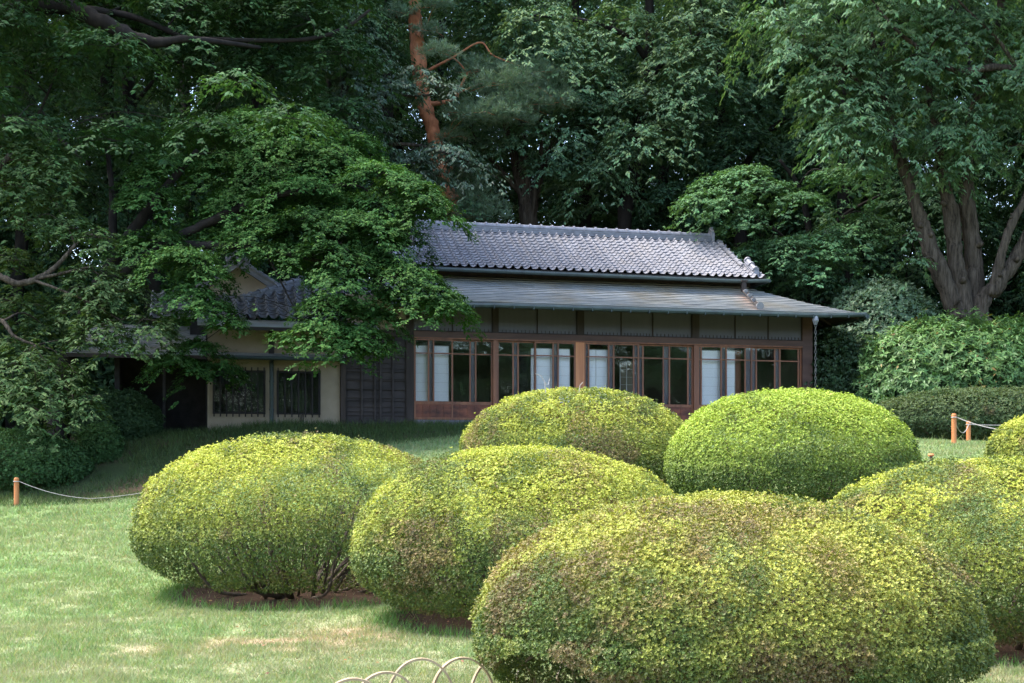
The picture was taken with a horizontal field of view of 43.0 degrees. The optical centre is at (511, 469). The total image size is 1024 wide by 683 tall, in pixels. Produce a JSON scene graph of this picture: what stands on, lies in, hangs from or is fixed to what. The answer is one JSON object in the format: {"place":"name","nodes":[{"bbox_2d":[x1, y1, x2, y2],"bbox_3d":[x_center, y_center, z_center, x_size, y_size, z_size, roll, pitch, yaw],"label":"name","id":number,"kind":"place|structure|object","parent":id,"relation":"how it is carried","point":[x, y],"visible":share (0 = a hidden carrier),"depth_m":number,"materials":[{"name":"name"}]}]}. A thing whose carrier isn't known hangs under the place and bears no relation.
{"place":"outdoors","nodes":[
{"label":"outdoors","id":0,"kind":"place"},
{"bbox_2d":[0,424,1023,682],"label":"ground","id":1,"kind":"structure","parent":0,"point":[116,468],"depth_m":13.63,"materials":[{"name":"green plant"}]},
{"bbox_2d":[13,477,19,504],"bbox_3d":[-8.766,0.428,23.000,0.118,0.591,0.119,0,0,0],"label":"rope post","id":2,"kind":"object","parent":1,"relation":"on","point":[16,481],"visible":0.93,"depth_m":22.96,"materials":[{"name":"brown wood"}]},
{"bbox_2d":[21,482,169,498],"bbox_3d":[-7.343,0.353,22.950,2.753,0.309,0.011,0,0,2],"label":"barrier rope","id":3,"kind":"object","parent":2,"relation":"attached to","point":[80,497],"visible":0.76,"depth_m":22.96,"materials":[{"name":"grey fabric"}]},
{"bbox_2d":[0,0,79,354],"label":"forest tree","id":4,"kind":"object","parent":1,"relation":"on","point":[5,234],"visible":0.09,"depth_m":33.33,"materials":[{"name":"green plant"}]},
{"bbox_2d":[0,29,91,262],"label":"forest tree","id":5,"kind":"object","parent":1,"relation":"on","point":[63,152],"depth_m":40.59,"materials":[{"name":"green plant"}]},
{"bbox_2d":[0,423,96,490],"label":"clipped shrub","id":6,"kind":"object","parent":1,"relation":"on","point":[15,463],"visible":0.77,"depth_m":24.09,"materials":[{"name":"green plant"}]},
{"bbox_2d":[0,31,114,269],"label":"forest tree","id":7,"kind":"object","parent":1,"relation":"on","point":[87,260],"visible":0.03,"depth_m":39.20,"materials":[{"name":"green plant"}]},
{"bbox_2d":[0,254,143,433],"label":"forest shrub","id":8,"kind":"object","parent":1,"relation":"on","point":[45,290],"visible":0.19,"depth_m":31.55,"materials":[{"name":"green plant"}]},
{"bbox_2d":[0,17,174,407],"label":"forest tree","id":9,"kind":"object","parent":1,"relation":"on","point":[88,206],"visible":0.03,"depth_m":37.49,"materials":[{"name":"green plant"}]},
{"bbox_2d":[69,357,113,427],"bbox_3d":[-9.004,-2.191,33.612,6.140,2.945,5.938,0,0,17],"label":"forest shrub","id":10,"kind":"object","parent":1,"relation":"on","point":[108,369],"visible":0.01,"depth_m":31.48,"materials":[{"name":"green plant"}]},
{"bbox_2d":[0,124,190,453],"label":"evergreen tree","id":11,"kind":"object","parent":1,"relation":"on","point":[92,307],"visible":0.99,"depth_m":24.57,"materials":[{"name":"green plant"}]},
{"bbox_2d":[0,1,198,436],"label":"forest tree","id":12,"kind":"object","parent":1,"relation":"on","point":[20,242],"visible":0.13,"depth_m":31.71,"materials":[{"name":"green plant"}]},
{"bbox_2d":[76,420,125,463],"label":"clipped shrub","id":13,"kind":"object","parent":1,"relation":"on","point":[110,439],"visible":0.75,"depth_m":25.17,"materials":[{"name":"green plant"}]},
{"bbox_2d":[69,385,165,443],"bbox_3d":[-8.056,-1.084,26.604,1.950,1.354,1.635,0,0,0],"label":"clipped shrub","id":14,"kind":"object","parent":1,"relation":"on","point":[136,418],"visible":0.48,"depth_m":26.15,"materials":[{"name":"green plant"}]},
{"bbox_2d":[43,20,213,287],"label":"forest tree","id":15,"kind":"object","parent":1,"relation":"on","point":[176,100],"visible":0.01,"depth_m":55.70,"materials":[{"name":"green plant"}]},
{"bbox_2d":[0,0,271,382],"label":"forest tree","id":16,"kind":"object","parent":1,"relation":"on","point":[126,322],"visible":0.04,"depth_m":34.56,"materials":[{"name":"green plant"}]},
{"bbox_2d":[41,55,251,297],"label":"forest tree","id":17,"kind":"object","parent":1,"relation":"on","point":[209,149],"visible":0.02,"depth_m":44.45,"materials":[{"name":"green plant"}]},
{"bbox_2d":[42,9,297,276],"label":"forest tree","id":18,"kind":"object","parent":1,"relation":"on","point":[185,106],"visible":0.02,"depth_m":41.92,"materials":[{"name":"green plant"}]},
{"bbox_2d":[44,16,297,285],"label":"forest tree","id":19,"kind":"object","parent":1,"relation":"on","point":[175,123],"depth_m":48.06,"materials":[{"name":"green plant"}]},
{"bbox_2d":[0,0,353,324],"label":"forest tree","id":20,"kind":"object","parent":1,"relation":"on","point":[130,101],"visible":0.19,"depth_m":31.36,"materials":[{"name":"green plant"}]},
{"bbox_2d":[89,21,269,284],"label":"forest tree","id":21,"kind":"object","parent":1,"relation":"on","point":[179,139],"visible":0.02,"depth_m":52.01,"materials":[{"name":"green plant"}]},
{"bbox_2d":[0,0,424,202],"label":"shade tree","id":22,"kind":"object","parent":1,"relation":"on","point":[111,21],"visible":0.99,"depth_m":27.90,"materials":[{"name":"green plant"}]},
{"bbox_2d":[92,0,425,325],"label":"forest tree","id":23,"kind":"object","parent":1,"relation":"on","point":[255,103],"visible":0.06,"depth_m":33.19,"materials":[{"name":"green plant"}]},
{"bbox_2d":[46,104,486,443],"bbox_3d":[-5.026,-4.002,26.297,9.162,7.486,5.822,0,0,0],"label":"japanese maple","id":24,"kind":"object","parent":1,"relation":"on","point":[292,186],"visible":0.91,"depth_m":25.42,"materials":[{"name":"green plant"}]},
{"bbox_2d":[126,428,463,598],"bbox_3d":[-2.242,0.440,13.712,3.507,1.792,2.724,0,0,0],"label":"clipped azalea","id":25,"kind":"object","parent":1,"relation":"on","point":[149,551],"visible":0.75,"depth_m":12.94,"materials":[{"name":"green plant"}]},
{"bbox_2d":[195,21,429,278],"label":"forest tree","id":26,"kind":"object","parent":1,"relation":"on","point":[358,117],"depth_m":47.98,"materials":[{"name":"green plant"}]},
{"bbox_2d":[167,0,464,280],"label":"forest tree","id":27,"kind":"object","parent":1,"relation":"on","point":[330,85],"visible":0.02,"depth_m":39.49,"materials":[{"name":"green plant"}]},
{"bbox_2d":[335,677,370,682],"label":"bamboo hoop","id":28,"kind":"object","parent":1,"relation":"on","point":[351,679],"visible":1,"depth_m":6.81,"materials":[{"name":"beige wood"}]},
{"bbox_2d":[362,671,409,682],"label":"bamboo hoop","id":29,"kind":"object","parent":1,"relation":"on","point":[368,678],"visible":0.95,"depth_m":7.06,"materials":[{"name":"beige wood"}]},
{"bbox_2d":[241,0,532,318],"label":"forest tree","id":30,"kind":"object","parent":1,"relation":"on","point":[387,33],"visible":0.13,"depth_m":36.40,"materials":[{"name":"green plant"}]},
{"bbox_2d":[284,1,513,319],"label":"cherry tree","id":31,"kind":"object","parent":1,"relation":"on","point":[406,86],"visible":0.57,"depth_m":34.22,"materials":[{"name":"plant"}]},
{"bbox_2d":[389,658,451,682],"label":"bamboo hoop","id":32,"kind":"object","parent":1,"relation":"on","point":[401,667],"visible":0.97,"depth_m":7.30,"materials":[{"name":"beige wood"}]},
{"bbox_2d":[278,0,572,270],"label":"forest tree","id":33,"kind":"object","parent":1,"relation":"on","point":[448,25],"visible":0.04,"depth_m":43.87,"materials":[{"name":"green plant"}]},
{"bbox_2d":[317,0,579,278],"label":"forest tree","id":34,"kind":"object","parent":1,"relation":"on","point":[431,97],"visible":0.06,"depth_m":42.12,"materials":[{"name":"green plant"}]},
{"bbox_2d":[368,1,542,242],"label":"forest tree","id":35,"kind":"object","parent":1,"relation":"on","point":[450,85],"depth_m":57.35,"materials":[{"name":"green plant"}]},
{"bbox_2d":[432,657,492,682],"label":"bamboo hoop","id":36,"kind":"object","parent":1,"relation":"on","point":[439,672],"visible":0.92,"depth_m":7.55,"materials":[{"name":"beige wood"}]},
{"bbox_2d":[64,215,869,430],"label":"garden house","id":37,"kind":"structure","parent":1,"relation":"on","point":[670,320],"depth_m":29.53,"materials":[{"name":"grey tile"}]},
{"bbox_2d":[213,367,264,416],"bbox_3d":[-5.809,-1.657,27.648,1.100,1.055,0.165,0,0,-14],"label":"barred window","id":38,"kind":"structure","parent":37,"relation":"in","point":[248,401],"depth_m":27.67,"materials":[{"name":"black wood"}]},
{"bbox_2d":[277,368,319,417],"bbox_3d":[-4.588,-1.657,27.953,0.932,1.055,0.165,0,0,-14],"label":"barred window","id":39,"kind":"structure","parent":37,"relation":"in","point":[300,395],"depth_m":27.98,"materials":[{"name":"black wood"}]},
{"bbox_2d":[414,338,452,419],"bbox_3d":[-1.732,-1.998,28.644,0.872,1.777,0.075,0,0,-14],"label":"sliding door","id":40,"kind":"structure","parent":37,"relation":"in","point":[430,409],"depth_m":28.63,"materials":[{"name":"red wood"}]},
{"bbox_2d":[453,340,492,419],"bbox_3d":[-0.899,-1.998,28.902,0.942,1.777,0.075,0,0,-14],"label":"sliding door","id":41,"kind":"structure","parent":37,"relation":"in","point":[461,410],"depth_m":28.89,"materials":[{"name":"red wood"}]},
{"bbox_2d":[498,341,533,420],"bbox_3d":[0.089,-1.998,29.149,0.889,1.777,0.075,0,0,-14],"label":"sliding door","id":42,"kind":"structure","parent":37,"relation":"in","point":[515,355],"depth_m":29.12,"materials":[{"name":"red wood"}]},
{"bbox_2d":[534,341,575,420],"bbox_3d":[0.965,-1.998,29.315,0.960,1.777,0.075,0,0,-14],"label":"sliding door","id":43,"kind":"structure","parent":37,"relation":"in","point":[555,355],"depth_m":29.30,"materials":[{"name":"red wood"}]},
{"bbox_2d":[584,343,638,420],"bbox_3d":[2.270,-1.998,29.643,1.317,1.777,0.075,0,0,-14],"label":"sliding door","id":44,"kind":"structure","parent":37,"relation":"in","point":[610,356],"depth_m":29.64,"materials":[{"name":"red wood"}]},
{"bbox_2d":[639,344,692,421],"bbox_3d":[3.520,-1.998,30.004,1.370,1.777,0.075,0,0,-14],"label":"sliding door","id":45,"kind":"structure","parent":37,"relation":"in","point":[683,411],"depth_m":30.03,"materials":[{"name":"red wood"}]},
{"bbox_2d":[698,345,751,422],"bbox_3d":[4.955,-1.998,30.310,1.365,1.777,0.075,0,0,-14],"label":"sliding door","id":46,"kind":"structure","parent":37,"relation":"in","point":[723,359],"depth_m":30.31,"materials":[{"name":"red wood"}]},
{"bbox_2d":[752,347,800,422],"bbox_3d":[6.207,-1.998,30.673,1.316,1.777,0.075,0,0,-14],"label":"sliding door","id":47,"kind":"structure","parent":37,"relation":"in","point":[777,360],"depth_m":30.66,"materials":[{"name":"red wood"}]},
{"bbox_2d":[812,316,818,416],"bbox_3d":[6.894,-2.242,29.529,0.143,2.521,0.150,0,0,0],"label":"rain chain","id":48,"kind":"object","parent":37,"relation":"hanging from","point":[815,319],"visible":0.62,"depth_m":29.51,"materials":[{"name":"metal"}]},
{"bbox_2d":[376,0,585,222],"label":"red pine","id":49,"kind":"object","parent":1,"relation":"on","point":[518,102],"visible":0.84,"depth_m":35.04,"materials":[{"name":"green plant"}]},
{"bbox_2d":[364,0,604,246],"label":"forest tree","id":50,"kind":"object","parent":1,"relation":"on","point":[494,102],"visible":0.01,"depth_m":48.27,"materials":[{"name":"green plant"}]},
{"bbox_2d":[0,416,989,506],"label":"bank grass","id":51,"kind":"structure","parent":1,"relation":"on","point":[436,426],"depth_m":26.07,"materials":[{"name":"green plant"}]},
{"bbox_2d":[471,656,535,682],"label":"bamboo hoop","id":52,"kind":"object","parent":1,"relation":"on","point":[477,673],"visible":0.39,"depth_m":7.81,"materials":[{"name":"beige wood"}]},
{"bbox_2d":[406,4,623,222],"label":"forest tree","id":53,"kind":"object","parent":1,"relation":"on","point":[478,97],"visible":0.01,"depth_m":69.95,"materials":[{"name":"green plant"}]},
{"bbox_2d":[12,446,1021,678],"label":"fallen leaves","id":54,"kind":"object","parent":1,"relation":"on","point":[368,600],"visible":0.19,"depth_m":11.24,"materials":[{"name":"brown plant"}]},
{"bbox_2d":[347,442,706,625],"bbox_3d":[0.119,0.559,11.703,3.208,1.655,2.566,0,0,0],"label":"clipped azalea","id":55,"kind":"object","parent":1,"relation":"on","point":[367,555],"visible":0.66,"depth_m":11.03,"materials":[{"name":"green plant"}]},
{"bbox_2d":[416,78,646,224],"bbox_3d":[0.623,-6.126,36.498,6.784,10.548,4.687,0,0,0],"label":"forked tree","id":56,"kind":"object","parent":1,"relation":"on","point":[526,188],"visible":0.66,"depth_m":36.76,"materials":[{"name":"green plant"}]},
{"bbox_2d":[463,1,608,224],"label":"forest tree","id":57,"kind":"object","parent":1,"relation":"on","point":[544,214],"visible":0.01,"depth_m":54.48,"materials":[{"name":"green plant"}]},
{"bbox_2d":[516,652,576,682],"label":"bamboo hoop","id":58,"kind":"object","parent":1,"relation":"on","point":[529,659],"visible":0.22,"depth_m":8.17,"materials":[{"name":"beige wood"}]},
{"bbox_2d":[407,0,691,228],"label":"forest tree","id":59,"kind":"object","parent":1,"relation":"on","point":[505,163],"visible":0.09,"depth_m":40.89,"materials":[{"name":"green plant"}]},
{"bbox_2d":[458,373,694,500],"bbox_3d":[0.988,-0.460,19.496,3.625,1.907,2.857,0,0,0],"label":"clipped azalea","id":60,"kind":"object","parent":1,"relation":"on","point":[638,452],"visible":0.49,"depth_m":18.70,"materials":[{"name":"green plant"}]},
{"bbox_2d":[133,477,1023,682],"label":"edge grass","id":61,"kind":"structure","parent":1,"relation":"on","point":[382,615],"depth_m":12.43,"materials":[{"name":"green plant"}]},
{"bbox_2d":[516,0,670,228],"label":"upright tree","id":62,"kind":"object","parent":1,"relation":"on","point":[587,209],"visible":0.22,"depth_m":38.83,"materials":[{"name":"green plant"}]},
{"bbox_2d":[392,0,801,229],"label":"tall tree","id":63,"kind":"object","parent":1,"relation":"on","point":[642,99],"visible":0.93,"depth_m":35.63,"materials":[{"name":"green plant"}]},
{"bbox_2d":[495,4,720,236],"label":"forest tree","id":64,"kind":"object","parent":1,"relation":"on","point":[596,223],"visible":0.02,"depth_m":47.55,"materials":[{"name":"green plant"}]},
{"bbox_2d":[532,54,697,226],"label":"forest tree","id":65,"kind":"object","parent":1,"relation":"on","point":[570,185],"visible":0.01,"depth_m":52.15,"materials":[{"name":"green plant"}]},
{"bbox_2d":[530,0,762,206],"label":"forest tree","id":66,"kind":"object","parent":1,"relation":"on","point":[674,64],"depth_m":56.72,"materials":[{"name":"green plant"}]},
{"bbox_2d":[543,0,756,276],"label":"forest tree","id":67,"kind":"object","parent":1,"relation":"on","point":[648,222],"visible":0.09,"depth_m":40.33,"materials":[{"name":"green plant"}]},
{"bbox_2d":[563,0,811,297],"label":"forest tree","id":68,"kind":"object","parent":1,"relation":"on","point":[665,204],"visible":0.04,"depth_m":44.32,"materials":[{"name":"green plant"}]},
{"bbox_2d":[600,0,857,301],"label":"forest tree","id":69,"kind":"object","parent":1,"relation":"on","point":[709,154],"visible":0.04,"depth_m":48.21,"materials":[{"name":"green plant"}]},
{"bbox_2d":[468,486,998,682],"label":"clipped azalea","id":70,"kind":"object","parent":1,"relation":"on","point":[934,634],"visible":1,"depth_m":6.95,"materials":[{"name":"green plant"}]},
{"bbox_2d":[587,0,893,261],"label":"dark maple","id":71,"kind":"object","parent":1,"relation":"on","point":[722,122],"visible":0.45,"depth_m":37.22,"materials":[{"name":"green plant"}]},
{"bbox_2d":[610,30,873,305],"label":"forest tree","id":72,"kind":"object","parent":1,"relation":"on","point":[731,239],"visible":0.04,"depth_m":41.54,"materials":[{"name":"green plant"}]},
{"bbox_2d":[660,0,909,291],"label":"forest tree","id":73,"kind":"object","parent":1,"relation":"on","point":[777,136],"visible":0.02,"depth_m":45.71,"materials":[{"name":"green plant"}]},
{"bbox_2d":[663,159,908,302],"bbox_3d":[7.130,-4.428,33.341,6.604,7.552,3.655,0,0,0],"label":"japanese maple","id":74,"kind":"object","parent":1,"relation":"on","point":[725,178],"visible":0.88,"depth_m":32.90,"materials":[{"name":"green plant"}]},
{"bbox_2d":[662,386,922,518],"bbox_3d":[3.754,-0.230,17.479,3.472,1.806,2.732,0,0,0],"label":"clipped azalea","id":75,"kind":"object","parent":1,"relation":"on","point":[709,459],"visible":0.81,"depth_m":16.67,"materials":[{"name":"green plant"}]},
{"bbox_2d":[685,15,911,291],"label":"forest tree","id":76,"kind":"object","parent":1,"relation":"on","point":[802,185],"depth_m":50.44,"materials":[{"name":"green plant"}]},
{"bbox_2d":[796,323,870,426],"bbox_3d":[7.863,-2.267,31.586,2.320,2.646,2.975,0,0,0],"label":"understory shrub","id":77,"kind":"object","parent":1,"relation":"on","point":[835,386],"visible":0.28,"depth_m":30.65,"materials":[{"name":"green plant"}]},
{"bbox_2d":[666,0,1022,427],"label":"forest tree","id":78,"kind":"object","parent":1,"relation":"on","point":[846,277],"visible":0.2,"depth_m":35.32,"materials":[{"name":"green plant"}]},
{"bbox_2d":[710,0,1022,340],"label":"forest tree","id":79,"kind":"object","parent":1,"relation":"on","point":[881,44],"visible":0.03,"depth_m":40.20,"materials":[{"name":"green plant"}]},
{"bbox_2d":[743,0,997,304],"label":"forest tree","id":80,"kind":"object","parent":1,"relation":"on","point":[892,169],"visible":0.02,"depth_m":47.32,"materials":[{"name":"green plant"}]},
{"bbox_2d":[718,0,1023,401],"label":"zelkova tree","id":81,"kind":"object","parent":1,"relation":"on","point":[959,281],"visible":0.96,"depth_m":30.91,"materials":[{"name":"green plant"}]},
{"bbox_2d":[813,273,949,421],"bbox_3d":[9.152,-2.926,32.573,3.535,3.956,4.410,0,0,0],"label":"camellia bush","id":82,"kind":"object","parent":1,"relation":"on","point":[875,292],"visible":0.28,"depth_m":31.40,"materials":[{"name":"green plant"}]},
{"bbox_2d":[797,452,1023,649],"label":"clipped azalea","id":83,"kind":"object","parent":1,"relation":"on","point":[1007,624],"visible":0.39,"depth_m":9.98,"materials":[{"name":"green plant"}]},
{"bbox_2d":[803,0,1023,343],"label":"forest tree","id":84,"kind":"object","parent":1,"relation":"on","point":[991,241],"visible":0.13,"depth_m":36.44,"materials":[{"name":"green plant"}]},
{"bbox_2d":[836,5,1002,275],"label":"forest tree","id":85,"kind":"object","parent":1,"relation":"on","point":[885,230],"depth_m":56.27,"materials":[{"name":"green plant"}]},
{"bbox_2d":[823,35,1023,318],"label":"forest tree","id":86,"kind":"object","parent":1,"relation":"on","point":[975,183],"visible":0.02,"depth_m":43.76,"materials":[{"name":"green plant"}]},
{"bbox_2d":[928,453,933,542],"bbox_3d":[3.835,0.625,11.900,0.057,1.553,0.060,0,0,0],"label":"wooden stake","id":87,"kind":"object","parent":1,"relation":"on","point":[930,455],"visible":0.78,"depth_m":11.89,"materials":[{"name":"brown wood"}]},
{"bbox_2d":[846,307,1023,427],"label":"rhododendron","id":88,"kind":"object","parent":1,"relation":"on","point":[956,337],"visible":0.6,"depth_m":29.10,"materials":[{"name":"green plant"}]},
{"bbox_2d":[864,0,1023,318],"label":"forest tree","id":89,"kind":"object","parent":1,"relation":"on","point":[1009,290],"visible":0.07,"depth_m":38.76,"materials":[{"name":"green plant"}]},
{"bbox_2d":[869,383,1023,440],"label":"clipped hedge","id":90,"kind":"object","parent":1,"relation":"on","point":[932,416],"visible":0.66,"depth_m":27.29,"materials":[{"name":"green plant"}]},
{"bbox_2d":[883,0,1023,313],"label":"forest tree","id":91,"kind":"object","parent":1,"relation":"on","point":[990,194],"visible":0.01,"depth_m":44.79,"materials":[{"name":"green plant"}]},
{"bbox_2d":[951,413,956,443],"bbox_3d":[8.025,-0.693,23.600,0.118,0.665,0.119,0,0,0],"label":"rope post","id":92,"kind":"object","parent":1,"relation":"on","point":[954,429],"visible":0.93,"depth_m":23.56,"materials":[{"name":"brown wood"}]},
{"bbox_2d":[957,417,1002,429],"bbox_3d":[8.884,-0.824,23.050,1.964,0.277,0.018,0,0,34],"label":"barrier rope","id":93,"kind":"object","parent":92,"relation":"attached to","point":[977,424],"visible":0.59,"depth_m":23.39,"materials":[{"name":"grey fabric"}]},
{"bbox_2d":[965,421,971,440],"bbox_3d":[9.131,-0.701,26.000,0.118,0.558,0.119,0,0,0],"label":"rope post","id":94,"kind":"object","parent":1,"relation":"on","point":[968,433],"visible":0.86,"depth_m":25.97,"materials":[{"name":"brown wood"}]},
{"bbox_2d":[928,0,1023,320],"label":"forest tree","id":95,"kind":"object","parent":1,"relation":"on","point":[988,262],"visible":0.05,"depth_m":37.55,"materials":[{"name":"green plant"}]},
{"bbox_2d":[938,1,1023,310],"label":"forest tree","id":96,"kind":"object","parent":1,"relation":"on","point":[996,216],"visible":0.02,"depth_m":40.48,"materials":[{"name":"green plant"}]},
{"bbox_2d":[956,1,1014,317],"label":"forest tree","id":97,"kind":"object","parent":1,"relation":"on","point":[989,198],"depth_m":54.38,"materials":[{"name":"green plant"}]},
{"bbox_2d":[980,14,1023,320],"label":"forest tree","id":98,"kind":"object","parent":1,"relation":"on","point":[1001,208],"visible":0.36,"depth_m":35.68,"materials":[{"name":"green plant"}]},
{"bbox_2d":[983,414,1023,485],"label":"clipped azalea","id":99,"kind":"object","parent":1,"relation":"on","point":[1012,443],"visible":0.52,"depth_m":18.31,"materials":[{"name":"green plant"}]},
{"bbox_2d":[985,311,1023,385],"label":"evergreen shrub","id":100,"kind":"object","parent":1,"relation":"on","point":[1020,318],"depth_m":32.04,"materials":[{"name":"green plant"}]}
]}

